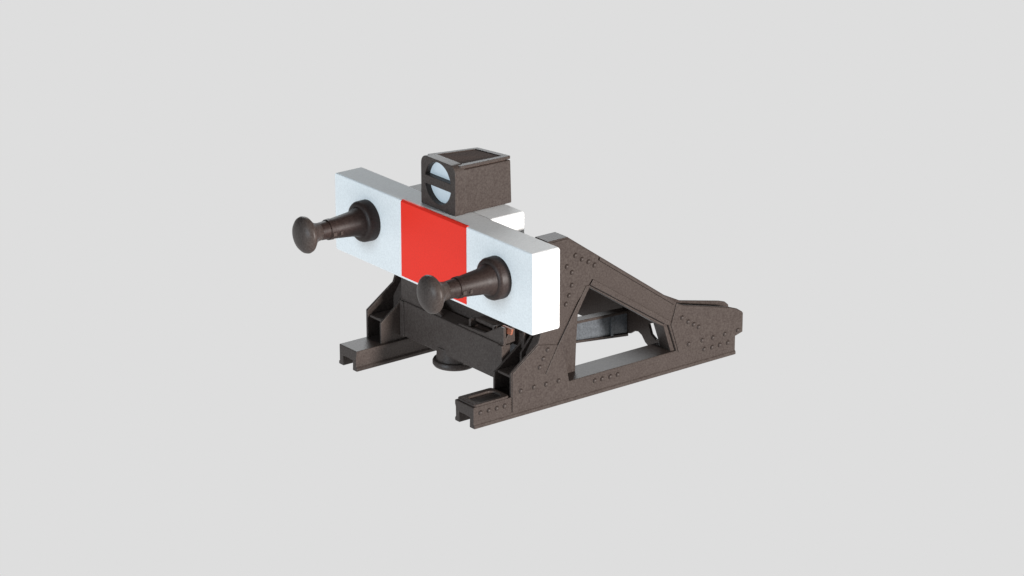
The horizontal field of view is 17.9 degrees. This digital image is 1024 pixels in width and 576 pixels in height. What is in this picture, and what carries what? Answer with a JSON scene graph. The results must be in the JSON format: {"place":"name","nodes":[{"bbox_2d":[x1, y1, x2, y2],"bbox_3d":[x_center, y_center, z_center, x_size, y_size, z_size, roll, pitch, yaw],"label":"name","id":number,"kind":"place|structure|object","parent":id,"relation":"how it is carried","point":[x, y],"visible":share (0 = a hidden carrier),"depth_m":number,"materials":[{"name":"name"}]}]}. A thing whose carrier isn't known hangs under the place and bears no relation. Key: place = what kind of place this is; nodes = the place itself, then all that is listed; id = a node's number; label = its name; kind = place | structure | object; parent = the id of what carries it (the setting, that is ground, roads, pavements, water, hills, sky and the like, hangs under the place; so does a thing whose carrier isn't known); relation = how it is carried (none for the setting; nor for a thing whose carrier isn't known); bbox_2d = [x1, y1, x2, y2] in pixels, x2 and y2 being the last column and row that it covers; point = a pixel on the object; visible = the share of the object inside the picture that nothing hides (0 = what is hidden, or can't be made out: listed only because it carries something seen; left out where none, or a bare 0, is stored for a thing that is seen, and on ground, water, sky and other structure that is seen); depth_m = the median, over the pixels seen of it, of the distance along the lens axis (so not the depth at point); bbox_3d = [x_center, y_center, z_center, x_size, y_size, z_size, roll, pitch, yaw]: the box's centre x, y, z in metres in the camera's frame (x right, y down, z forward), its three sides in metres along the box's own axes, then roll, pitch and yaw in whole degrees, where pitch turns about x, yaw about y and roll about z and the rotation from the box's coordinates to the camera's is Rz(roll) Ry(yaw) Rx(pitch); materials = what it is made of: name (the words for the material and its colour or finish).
{"place":"outdoors","nodes":[
{"label":"outdoors","id":0,"kind":"place"},
{"bbox_2d":[0,0,1023,575],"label":"ground","id":1,"kind":"structure","parent":0,"point":[826,196],"depth_m":0.31,"materials":[{"name":"grey"}]},
{"bbox_2d":[292,147,742,428],"bbox_3d":[0.001,-0.003,0.289,0.036,0.021,0.029,-15,24,-35],"label":"buffer stop","id":2,"kind":"object","parent":1,"relation":"on","point":[483,282],"visible":1,"depth_m":0.28,"materials":[{"name":"brown metal"}]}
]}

